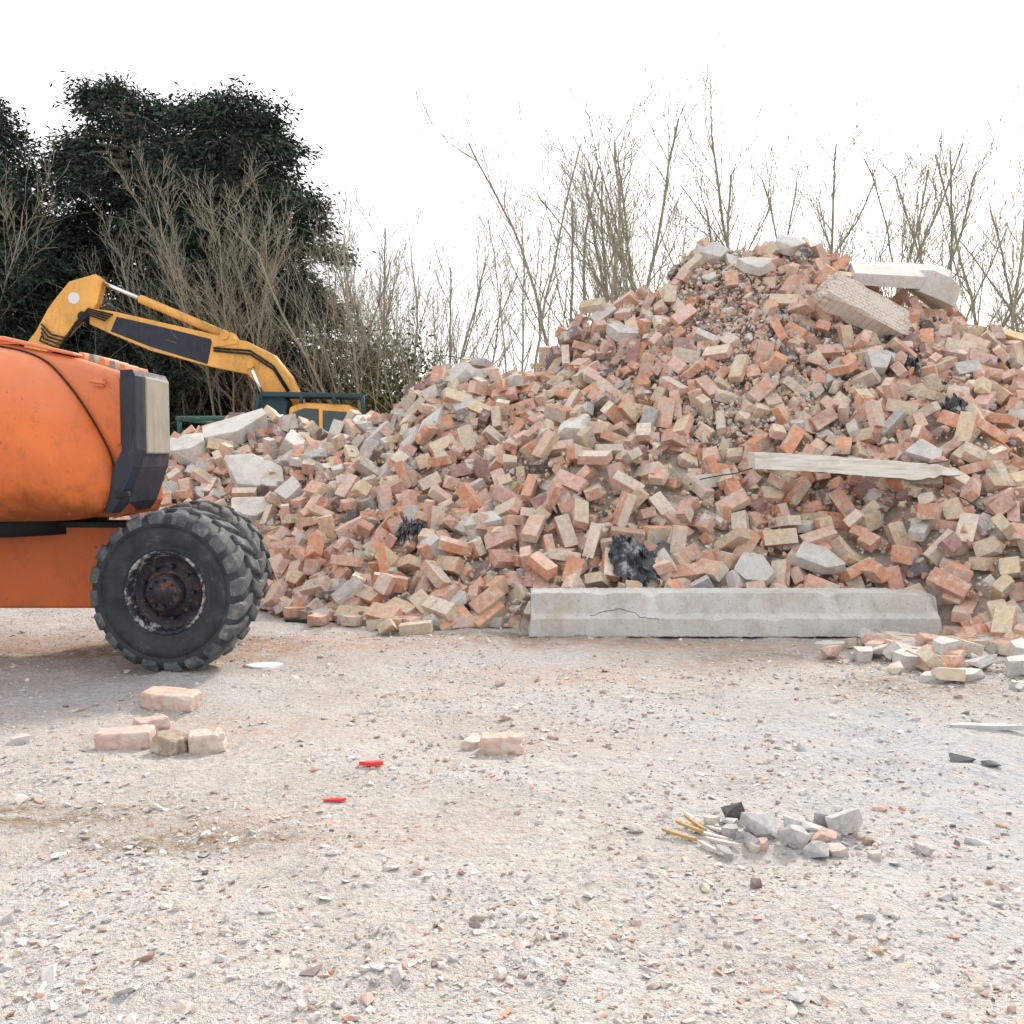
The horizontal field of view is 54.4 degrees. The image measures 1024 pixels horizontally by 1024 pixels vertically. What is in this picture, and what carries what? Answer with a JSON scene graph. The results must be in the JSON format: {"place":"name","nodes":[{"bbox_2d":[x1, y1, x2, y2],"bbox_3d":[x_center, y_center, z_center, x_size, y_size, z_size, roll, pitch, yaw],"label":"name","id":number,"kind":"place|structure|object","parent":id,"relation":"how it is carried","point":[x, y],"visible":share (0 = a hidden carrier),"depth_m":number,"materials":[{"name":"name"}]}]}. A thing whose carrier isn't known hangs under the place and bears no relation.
{"place":"outdoors","nodes":[
{"label":"outdoors","id":0,"kind":"place"},
{"bbox_2d":[0,608,1023,1023],"bbox_3d":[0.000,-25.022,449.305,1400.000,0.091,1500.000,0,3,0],"label":"ground","id":1,"kind":"structure","parent":0,"point":[480,826],"depth_m":3.22,"materials":[{"name":"gravel"}]},
{"bbox_2d":[10,733,29,743],"bbox_3d":[-2.052,0.951,4.165,0.073,0.038,0.068,-3,7,-15],"label":"concrete shard","id":2,"kind":"object","parent":1,"relation":"on","point":[24,738],"visible":0.98,"depth_m":4.14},
{"bbox_2d":[0,97,69,342],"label":"conifer tree","id":3,"kind":"object","parent":1,"relation":"on","point":[13,143],"visible":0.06,"depth_m":33.12,"materials":[{"name":"green plant"}]},
{"bbox_2d":[0,111,101,322],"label":"bare tree","id":4,"kind":"object","parent":1,"relation":"on","point":[18,239],"visible":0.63,"depth_m":28.63,"materials":[{"name":"brown plant"}]},
{"bbox_2d":[0,165,120,360],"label":"conifer tree","id":5,"kind":"object","parent":1,"relation":"on","point":[40,275],"visible":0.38,"depth_m":30.11,"materials":[{"name":"green plant"}]},
{"bbox_2d":[94,724,155,749],"bbox_3d":[-1.569,0.920,4.041,0.228,0.086,0.116,-3,4,-6],"label":"loose brick","id":6,"kind":"object","parent":1,"relation":"on","point":[130,737],"visible":0.88,"depth_m":3.99,"materials":[{"name":"brick"}]},
{"bbox_2d":[4,68,256,412],"bbox_3d":[-13.480,-7.374,34.261,10.979,15.189,11.084,0,3,0],"label":"conifer tree","id":7,"kind":"object","parent":1,"relation":"on","point":[84,149],"visible":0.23,"depth_m":32.99,"materials":[{"name":"green plant"}]},
{"bbox_2d":[0,336,271,671],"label":"boom lift","id":8,"kind":"object","parent":1,"relation":"on","point":[84,457],"visible":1,"depth_m":5.36,"materials":[{"name":"orange paint"}]},
{"bbox_2d":[132,713,170,730],"bbox_3d":[-1.546,0.916,4.281,0.142,0.078,0.102,-3,4,-40],"label":"loose brick","id":9,"kind":"object","parent":1,"relation":"on","point":[158,721],"visible":0.59,"depth_m":4.26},
{"bbox_2d":[73,187,256,427],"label":"bare tree","id":10,"kind":"object","parent":1,"relation":"on","point":[168,321],"visible":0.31,"depth_m":29.90,"materials":[{"name":"brown plant"}]},
{"bbox_2d":[150,729,188,756],"bbox_3d":[-1.368,0.930,4.002,0.116,0.092,0.136,13,2,20],"label":"loose brick","id":11,"kind":"object","parent":1,"relation":"on","point":[167,743],"visible":0.95,"depth_m":3.95,"materials":[{"name":"brick"}]},
{"bbox_2d":[140,686,202,711],"bbox_3d":[-1.620,0.892,4.740,0.272,0.090,0.133,3,10,14],"label":"loose brick","id":12,"kind":"object","parent":1,"relation":"on","point":[165,698],"visible":1,"depth_m":4.69,"materials":[{"name":"brick"}]},
{"bbox_2d":[24,274,367,431],"bbox_3d":[-8.843,-3.519,27.888,11.486,6.136,3.010,0,3,0],"label":"excavator","id":13,"kind":"object","parent":1,"relation":"on","point":[75,305],"visible":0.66,"depth_m":27.53,"materials":[{"name":"yellow paint"}]},
{"bbox_2d":[293,408,318,426],"bbox_3d":[-5.500,-2.362,26.573,0.700,0.820,0.070,0,3,0],"label":"cab window","id":14,"kind":"structure","parent":13,"relation":"in","point":[310,414],"depth_m":26.52,"materials":[{"name":"grey glass"}]},
{"bbox_2d":[323,410,346,431],"bbox_3d":[-4.725,-2.332,26.574,0.650,0.759,0.070,0,3,0],"label":"cab side window","id":15,"kind":"structure","parent":13,"relation":"in","point":[328,416],"depth_m":26.53,"materials":[{"name":"grey glass"}]},
{"bbox_2d":[99,137,302,415],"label":"bare tree","id":16,"kind":"object","parent":1,"relation":"on","point":[220,290],"visible":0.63,"depth_m":28.38,"materials":[{"name":"brown plant"}]},
{"bbox_2d":[83,81,324,415],"bbox_3d":[-11.534,-7.796,37.513,10.954,16.022,11.079,2,4,24],"label":"conifer tree","id":17,"kind":"object","parent":1,"relation":"on","point":[176,97],"visible":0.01,"depth_m":36.35,"materials":[{"name":"green plant"}]},
{"bbox_2d":[188,727,227,753],"bbox_3d":[-1.234,0.931,4.042,0.157,0.096,0.124,-1,3,-15],"label":"loose brick","id":18,"kind":"object","parent":1,"relation":"on","point":[213,740],"visible":1,"depth_m":3.99,"materials":[{"name":"brick"}]},
{"bbox_2d":[0,234,443,431],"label":"undergrowth","id":19,"kind":"object","parent":1,"relation":"on","point":[223,398],"visible":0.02,"depth_m":31.11,"materials":[{"name":"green plant"}]},
{"bbox_2d":[175,416,271,433],"bbox_3d":[-4.680,-0.723,16.686,1.279,1.700,1.920,0,3,0],"label":"waste skip","id":20,"kind":"object","parent":1,"relation":"on","point":[202,419],"visible":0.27,"depth_m":15.69,"materials":[{"name":"green paint"}]},
{"bbox_2d":[76,74,395,435],"bbox_3d":[-9.601,-7.051,33.358,11.763,14.310,11.472,0,3,0],"label":"conifer tree","id":21,"kind":"object","parent":1,"relation":"on","point":[255,128],"visible":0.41,"depth_m":31.87,"materials":[{"name":"green plant"}]},
{"bbox_2d":[154,204,326,411],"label":"bare tree","id":22,"kind":"object","parent":1,"relation":"on","point":[230,330],"visible":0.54,"depth_m":28.74,"materials":[{"name":"brown plant"}]},
{"bbox_2d":[244,662,283,668],"bbox_3d":[-1.399,0.867,5.622,0.172,0.019,0.167,3,4,38],"label":"white tile shard","id":23,"kind":"object","parent":1,"relation":"on","point":[266,665],"visible":1,"depth_m":5.59,"materials":[{"name":"ceramic"}]},
{"bbox_2d":[188,154,410,412],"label":"bare tree","id":24,"kind":"object","parent":1,"relation":"on","point":[351,330],"visible":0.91,"depth_m":27.56,"materials":[{"name":"brown plant"}]},
{"bbox_2d":[284,618,334,623],"bbox_3d":[-1.411,0.781,7.157,0.459,0.029,0.190,0,3,-3],"label":"charred board","id":25,"kind":"object","parent":1,"relation":"on","point":[297,620],"visible":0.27,"depth_m":7.12,"materials":[{"name":"black wood"}]},
{"bbox_2d":[135,220,498,426],"bbox_3d":[-5.434,-4.586,32.428,9.870,8.071,11.375,3,4,41],"label":"evergreen bush","id":26,"kind":"object","parent":1,"relation":"on","point":[327,386],"visible":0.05,"depth_m":31.09,"materials":[{"name":"green plant"}]},
{"bbox_2d":[323,797,346,801],"bbox_3d":[-0.604,0.981,3.395,0.081,0.009,0.017,0,3,-5],"label":"red plastic scrap","id":27,"kind":"object","parent":1,"relation":"on","point":[338,799],"visible":1,"depth_m":3.39,"materials":[{"name":"red"}]},
{"bbox_2d":[270,194,423,406],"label":"bare tree","id":28,"kind":"object","parent":1,"relation":"on","point":[333,304],"visible":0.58,"depth_m":30.77,"materials":[{"name":"brown plant"}]},
{"bbox_2d":[182,156,555,413],"bbox_3d":[-3.527,-4.988,29.461,10.238,9.268,11.334,3,4,41],"label":"bush","id":29,"kind":"object","parent":1,"relation":"on","point":[386,401],"visible":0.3,"depth_m":28.93,"materials":[{"name":"plant"}]},
{"bbox_2d":[359,760,382,765],"bbox_3d":[-0.526,0.938,3.715,0.087,0.015,0.022,-1,3,-13],"label":"red plastic scrap","id":30,"kind":"object","parent":1,"relation":"on","point":[373,763],"visible":1,"depth_m":3.71,"materials":[{"name":"red"}]},
{"bbox_2d":[306,204,456,405],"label":"bare tree","id":31,"kind":"object","parent":1,"relation":"on","point":[353,284],"visible":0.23,"depth_m":36.10,"materials":[{"name":"brown plant"}]},
{"bbox_2d":[289,232,572,409],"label":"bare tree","id":32,"kind":"object","parent":1,"relation":"on","point":[508,340],"visible":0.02,"depth_m":32.83,"materials":[{"name":"brown plant"}]},
{"bbox_2d":[323,154,555,399],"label":"bare tree","id":33,"kind":"object","parent":1,"relation":"on","point":[401,349],"visible":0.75,"depth_m":29.37,"materials":[{"name":"brown plant"}]},
{"bbox_2d":[392,178,537,366],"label":"bare tree","id":34,"kind":"object","parent":1,"relation":"on","point":[477,279],"visible":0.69,"depth_m":32.75,"materials":[{"name":"brown plant"}]},
{"bbox_2d":[461,733,480,749],"bbox_3d":[-0.150,0.940,4.063,0.080,0.050,0.115,2,4,30],"label":"loose brick","id":35,"kind":"object","parent":1,"relation":"on","point":[471,741],"visible":0.63,"depth_m":4.02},
{"bbox_2d":[480,729,525,754],"bbox_3d":[-0.036,0.923,3.963,0.182,0.099,0.117,0,3,-2],"label":"loose brick","id":36,"kind":"object","parent":1,"relation":"on","point":[509,742],"visible":0.96,"depth_m":3.91,"materials":[{"name":"brick"}]},
{"bbox_2d":[109,234,1023,681],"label":"rubble pile","id":37,"kind":"object","parent":1,"relation":"on","point":[649,420],"visible":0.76,"depth_m":8.03,"materials":[{"name":"brick"}]},
{"bbox_2d":[394,516,424,546],"bbox_3d":[-0.798,0.155,7.771,0.257,0.259,0.349,0,3,0],"label":"black plastic sheet","id":38,"kind":"object","parent":37,"relation":"on","point":[412,527],"visible":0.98,"depth_m":7.74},
{"bbox_2d":[608,531,660,586],"bbox_3d":[0.841,0.367,7.004,0.432,0.470,0.430,0,3,0],"label":"black plastic sheet","id":39,"kind":"object","parent":37,"relation":"on","point":[631,558],"visible":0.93,"depth_m":6.96,"materials":[{"name":"plastic"}]},
{"bbox_2d":[748,452,959,479],"bbox_3d":[2.500,-0.338,7.318,1.480,0.203,0.248,0,3,0],"label":"timber plank","id":40,"kind":"object","parent":37,"relation":"on","point":[838,465],"visible":0.98,"depth_m":7.22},
{"bbox_2d":[818,272,909,342],"bbox_3d":[3.139,-1.824,8.910,0.855,0.304,0.221,27,-29,-5],"label":"masonry block","id":41,"kind":"object","parent":37,"relation":"on","point":[853,302],"depth_m":8.82,"materials":[{"name":"brick"}]},
{"bbox_2d":[846,262,952,288],"bbox_3d":[3.792,-2.315,9.723,1.020,0.130,0.680,3,26,5],"label":"concrete slab","id":42,"kind":"object","parent":37,"relation":"on","point":[898,274],"depth_m":9.56,"materials":[{"name":"concrete"}]},
{"bbox_2d":[882,335,922,377],"bbox_3d":[3.400,-1.331,8.633,0.304,0.506,0.601,0,3,0],"label":"black plastic sheet","id":43,"kind":"object","parent":37,"relation":"on","point":[916,364],"visible":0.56,"depth_m":8.52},
{"bbox_2d":[905,270,960,309],"bbox_3d":[4.074,-2.143,9.572,0.430,0.280,0.350,22,7,-15],"label":"concrete slab","id":44,"kind":"object","parent":37,"relation":"on","point":[937,290],"depth_m":9.42,"materials":[{"name":"concrete"}]},
{"bbox_2d":[939,392,967,412],"bbox_3d":[3.502,-0.838,7.857,0.261,0.220,0.244,0,3,0],"label":"black plastic sheet","id":45,"kind":"object","parent":37,"relation":"on","point":[954,403],"visible":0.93,"depth_m":7.84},
{"bbox_2d":[987,323,1023,342],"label":"ochre board","id":46,"kind":"object","parent":37,"relation":"on","point":[1014,335],"visible":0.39,"depth_m":9.41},
{"bbox_2d":[465,80,684,372],"bbox_3d":[1.335,-5.818,28.548,6.075,10.690,6.557,1,4,22],"label":"bare tree","id":47,"kind":"object","parent":1,"relation":"on","point":[539,291],"visible":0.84,"depth_m":27.79,"materials":[{"name":"brown plant"}]},
{"bbox_2d":[398,4,752,345],"bbox_3d":[2.220,-6.901,27.315,9.361,13.043,6.687,-3,5,-45],"label":"bare tree","id":48,"kind":"object","parent":1,"relation":"on","point":[597,250],"visible":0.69,"depth_m":26.72,"materials":[{"name":"brown plant"}]},
{"bbox_2d":[520,32,715,323],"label":"bare tree","id":49,"kind":"object","parent":1,"relation":"on","point":[620,242],"visible":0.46,"depth_m":27.74,"materials":[{"name":"brown plant"}]},
{"bbox_2d":[501,102,806,345],"bbox_3d":[5.382,-7.952,37.441,10.200,13.915,8.513,2,4,33],"label":"bare tree","id":50,"kind":"object","parent":1,"relation":"on","point":[772,193],"visible":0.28,"depth_m":37.19,"materials":[{"name":"brown plant"}]},
{"bbox_2d":[662,812,672,818],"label":"rubble stone","id":51,"kind":"object","parent":1,"relation":"on","point":[667,815],"visible":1,"depth_m":3.30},
{"bbox_2d":[661,828,698,840],"bbox_3d":[0.522,1.006,3.102,0.126,0.010,0.012,8,7,29],"label":"wood splinter","id":52,"kind":"object","parent":1,"relation":"on","point":[682,835],"visible":1,"depth_m":3.10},
{"bbox_2d":[448,59,926,325],"bbox_3d":[4.632,-6.265,28.259,12.648,11.617,5.731,2,4,35],"label":"bare tree","id":53,"kind":"object","parent":1,"relation":"on","point":[730,185],"visible":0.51,"depth_m":26.61,"materials":[{"name":"brown plant"}]},
{"bbox_2d":[675,820,703,832],"bbox_3d":[0.561,0.999,3.161,0.012,0.010,0.126,-2,3,-35],"label":"wood splinter","id":54,"kind":"object","parent":1,"relation":"on","point":[689,826],"visible":1,"depth_m":3.15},
{"bbox_2d":[683,813,706,830],"bbox_3d":[0.591,1.005,3.221,0.012,0.010,0.126,-2,9,-25],"label":"wood splinter","id":55,"kind":"object","parent":1,"relation":"on","point":[693,821],"visible":0.97,"depth_m":3.22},
{"bbox_2d":[697,840,723,854],"bbox_3d":[0.601,1.015,3.011,0.012,0.010,0.126,-2,4,-30],"label":"wood splinter","id":56,"kind":"object","parent":1,"relation":"on","point":[709,846],"visible":1,"depth_m":3.01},
{"bbox_2d":[703,815,719,825],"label":"rubble stone","id":57,"kind":"object","parent":1,"relation":"on","point":[711,820],"visible":0.97,"depth_m":3.22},
{"bbox_2d":[696,831,728,840],"bbox_3d":[0.622,1.007,3.101,0.012,0.010,0.126,-3,2,-45],"label":"wood splinter","id":58,"kind":"object","parent":1,"relation":"on","point":[708,834],"visible":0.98,"depth_m":3.09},
{"bbox_2d":[705,825,736,832],"bbox_3d":[0.662,1.010,3.161,0.012,0.010,0.126,-3,-1,-40],"label":"wood splinter","id":59,"kind":"object","parent":1,"relation":"on","point":[717,829],"visible":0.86,"depth_m":3.17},
{"bbox_2d":[703,836,741,846],"bbox_3d":[0.642,1.008,3.042,0.126,0.010,0.012,1,3,35],"label":"wood splinter","id":60,"kind":"object","parent":1,"relation":"on","point":[725,842],"visible":1,"depth_m":3.04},
{"bbox_2d":[716,844,733,859],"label":"rubble stone","id":61,"kind":"object","parent":1,"relation":"on","point":[728,853],"visible":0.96,"depth_m":2.97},
{"bbox_2d":[721,824,737,838],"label":"rubble stone","id":62,"kind":"object","parent":1,"relation":"on","point":[728,831],"visible":0.83,"depth_m":3.12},
{"bbox_2d":[723,818,737,823],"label":"rubble stone","id":63,"kind":"object","parent":1,"relation":"on","point":[730,820],"visible":0.85,"depth_m":3.20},
{"bbox_2d":[721,802,744,819],"bbox_3d":[0.728,0.983,3.267,0.080,0.061,0.041,-1,4,-20],"label":"rubble stone","id":64,"kind":"object","parent":1,"relation":"on","point":[734,810],"visible":0.81,"depth_m":3.25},
{"bbox_2d":[527,588,941,636],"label":"concrete beam","id":65,"kind":"structure","parent":1,"relation":"on","point":[745,612],"depth_m":6.50,"materials":[{"name":"concrete"}]},
{"bbox_2d":[735,829,745,838],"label":"rubble stone","id":66,"kind":"object","parent":1,"relation":"on","point":[739,833],"visible":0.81,"depth_m":3.12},
{"bbox_2d":[744,832,759,847],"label":"rubble stone","id":67,"kind":"object","parent":1,"relation":"on","point":[748,837],"visible":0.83,"depth_m":3.02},
{"bbox_2d":[748,842,761,853],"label":"rubble stone","id":68,"kind":"object","parent":1,"relation":"on","point":[754,848],"visible":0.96,"depth_m":2.99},
{"bbox_2d":[740,811,781,837],"bbox_3d":[0.778,0.987,3.136,0.129,0.082,0.077,22,21,18],"label":"rubble stone","id":69,"kind":"object","parent":1,"relation":"on","point":[762,824],"visible":0.91,"depth_m":3.12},
{"bbox_2d":[756,838,768,851],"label":"rubble stone","id":70,"kind":"object","parent":1,"relation":"on","point":[764,843],"visible":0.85,"depth_m":3.00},
{"bbox_2d":[615,8,925,291],"bbox_3d":[7.946,-7.286,31.452,9.736,13.283,8.126,-1,3,-16],"label":"bare tree","id":71,"kind":"object","parent":1,"relation":"on","point":[833,196],"visible":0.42,"depth_m":30.73,"materials":[{"name":"brown plant"}]},
{"bbox_2d":[640,68,931,260],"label":"bare tree","id":72,"kind":"object","parent":1,"relation":"on","point":[766,195],"visible":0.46,"depth_m":29.47,"materials":[{"name":"brown plant"}]},
{"bbox_2d":[783,814,801,826],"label":"rubble stone","id":73,"kind":"object","parent":1,"relation":"on","point":[787,819],"visible":0.59,"depth_m":3.15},
{"bbox_2d":[776,824,810,849],"bbox_3d":[0.862,0.994,3.053,0.111,0.074,0.060,20,-2,-11],"label":"rubble stone","id":74,"kind":"object","parent":1,"relation":"on","point":[798,836],"visible":1,"depth_m":3.03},
{"bbox_2d":[799,819,822,832],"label":"rubble stone","id":75,"kind":"object","parent":1,"relation":"on","point":[807,826],"visible":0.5,"depth_m":3.15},
{"bbox_2d":[803,840,828,857],"bbox_3d":[0.921,1.014,2.985,0.085,0.041,0.071,3,4,38],"label":"rubble stone","id":76,"kind":"object","parent":1,"relation":"on","point":[813,849],"visible":1,"depth_m":2.97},
{"bbox_2d":[813,808,831,826],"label":"rubble stone","id":77,"kind":"object","parent":1,"relation":"on","point":[820,816],"visible":0.53,"depth_m":3.20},
{"bbox_2d":[810,827,836,842],"bbox_3d":[0.967,1.005,3.075,0.073,0.053,0.099,3,4,39],"label":"rubble stone","id":78,"kind":"object","parent":1,"relation":"on","point":[825,834],"visible":0.79,"depth_m":3.06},
{"bbox_2d":[813,640,844,650],"bbox_3d":[1.945,0.825,6.114,0.201,0.058,0.121,-2,6,0],"label":"concrete shard","id":79,"kind":"object","parent":1,"relation":"on","point":[818,645],"visible":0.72,"depth_m":6.08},
{"bbox_2d":[821,645,841,658],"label":"rubble stone","id":80,"kind":"object","parent":1,"relation":"on","point":[830,651],"visible":1,"depth_m":5.83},
{"bbox_2d":[827,843,848,857],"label":"rubble stone","id":81,"kind":"object","parent":1,"relation":"on","point":[840,850],"visible":0.81,"depth_m":2.98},
{"bbox_2d":[825,808,862,833],"bbox_3d":[1.062,0.989,3.185,0.119,0.090,0.082,1,3,17],"label":"rubble stone","id":82,"kind":"object","parent":1,"relation":"on","point":[849,820],"visible":0.94,"depth_m":3.17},
{"bbox_2d":[853,646,872,661],"bbox_3d":[2.044,0.829,5.801,0.111,0.075,0.168,4,7,20],"label":"concrete shard","id":83,"kind":"object","parent":1,"relation":"on","point":[863,653],"visible":1,"depth_m":5.74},
{"bbox_2d":[861,836,872,844],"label":"rubble stone","id":84,"kind":"object","parent":1,"relation":"on","point":[865,840],"visible":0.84,"depth_m":3.09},
{"bbox_2d":[867,850,881,860],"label":"rubble stone","id":85,"kind":"object","parent":1,"relation":"on","point":[875,854],"visible":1,"depth_m":2.97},
{"bbox_2d":[873,837,889,844],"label":"rubble stone","id":86,"kind":"object","parent":1,"relation":"on","point":[882,841],"visible":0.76,"depth_m":3.10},
{"bbox_2d":[755,61,1023,329],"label":"bare tree","id":87,"kind":"object","parent":1,"relation":"on","point":[910,251],"visible":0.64,"depth_m":27.19,"materials":[{"name":"brown plant"}]},
{"bbox_2d":[763,38,1023,329],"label":"bare tree","id":88,"kind":"object","parent":1,"relation":"on","point":[944,207],"visible":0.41,"depth_m":28.50,"materials":[{"name":"brown plant"}]},
{"bbox_2d":[887,661,904,673],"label":"rubble stone","id":89,"kind":"object","parent":1,"relation":"on","point":[897,667],"visible":1,"depth_m":5.43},
{"bbox_2d":[892,648,919,669],"bbox_3d":[2.253,0.829,5.614,0.218,0.088,0.162,-6,9,-40],"label":"concrete shard","id":90,"kind":"object","parent":1,"relation":"on","point":[905,658],"visible":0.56,"depth_m":5.54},
{"bbox_2d":[808,81,1023,353],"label":"bare tree","id":91,"kind":"object","parent":1,"relation":"on","point":[976,321],"visible":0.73,"depth_m":26.39,"materials":[{"name":"brown plant"}]},
{"bbox_2d":[913,842,935,856],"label":"rubble stone","id":92,"kind":"object","parent":1,"relation":"on","point":[924,849],"visible":1,"depth_m":3.01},
{"bbox_2d":[932,636,959,654],"bbox_3d":[2.505,0.793,5.804,0.202,0.116,0.134,-2,4,-36],"label":"concrete shard","id":93,"kind":"object","parent":1,"relation":"on","point":[941,644],"visible":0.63,"depth_m":5.75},
{"bbox_2d":[918,668,985,682],"bbox_3d":[2.344,0.875,5.304,0.430,0.048,0.124,-3,7,-12],"label":"concrete shard","id":94,"kind":"object","parent":1,"relation":"on","point":[972,674],"visible":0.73,"depth_m":5.27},
{"bbox_2d":[949,752,975,762],"bbox_3d":[1.767,0.972,3.908,0.099,0.030,0.060,2,4,25],"label":"charred lump","id":95,"kind":"object","parent":1,"relation":"on","point":[956,758],"visible":1,"depth_m":3.91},
{"bbox_2d":[965,654,997,668],"bbox_3d":[2.603,0.836,5.536,0.120,0.085,0.161,-4,-5,-21],"label":"rubble stone","id":96,"kind":"object","parent":1,"relation":"on","point":[985,662],"visible":0.97,"depth_m":5.49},
{"bbox_2d":[944,213,1023,332],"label":"bare tree","id":97,"kind":"object","parent":1,"relation":"on","point":[1005,304],"visible":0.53,"depth_m":30.24,"materials":[{"name":"brown plant"}]},
{"bbox_2d":[946,722,1023,729],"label":"concrete shard","id":98,"kind":"object","parent":1,"relation":"on","point":[995,726],"visible":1,"depth_m":4.30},
{"bbox_2d":[980,760,1001,766],"bbox_3d":[1.852,0.975,3.864,0.084,0.030,0.054,-1,3,-15],"label":"charred lump","id":99,"kind":"object","parent":1,"relation":"on","point":[989,763],"visible":1,"depth_m":3.85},
{"bbox_2d":[961,155,1023,332],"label":"bare tree","id":100,"kind":"object","parent":1,"relation":"on","point":[1003,260],"visible":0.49,"depth_m":31.63,"materials":[{"name":"brown plant"}]},
{"bbox_2d":[1005,655,1023,676],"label":"concrete shard","id":101,"kind":"object","parent":1,"relation":"on","point":[1013,666],"visible":0.94,"depth_m":5.36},
{"bbox_2d":[1008,680,1023,689],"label":"concrete shard","id":102,"kind":"object","parent":1,"relation":"on","point":[1012,686],"visible":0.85,"depth_m":5.08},
{"bbox_2d":[1009,638,1023,655],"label":"concrete shard","id":103,"kind":"object","parent":1,"relation":"on","point":[1016,646],"visible":0.59,"depth_m":5.64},
{"bbox_2d":[1015,682,1023,691],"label":"rubble stone","id":104,"kind":"object","parent":1,"relation":"on","point":[1020,686],"visible":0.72,"depth_m":4.97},
{"bbox_2d":[0,0,1023,395],"label":"sky","id":105,"kind":"structure","parent":0,"point":[340,61],"materials":[{"name":"white"}]},
{"bbox_2d":[842,637,858,648],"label":"rubble stone","id":106,"kind":"object","parent":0,"point":[850,643],"visible":0.83,"depth_m":6.16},
{"bbox_2d":[872,644,888,656],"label":"rubble stone","id":107,"kind":"object","parent":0,"point":[878,650],"visible":0.69,"depth_m":5.82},
{"bbox_2d":[940,655,966,667],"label":"rubble stone","id":108,"kind":"object","parent":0,"point":[954,661],"visible":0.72,"depth_m":5.50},
{"bbox_2d":[951,636,984,657],"bbox_3d":[2.687,0.805,5.877,0.129,0.093,0.186,12,5,-43],"label":"rubble stone","id":109,"kind":"object","parent":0,"point":[975,648],"visible":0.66,"depth_m":5.82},
{"bbox_2d":[984,644,997,654],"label":"rubble stone","id":110,"kind":"object","parent":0,"point":[991,649],"visible":0.65,"depth_m":5.92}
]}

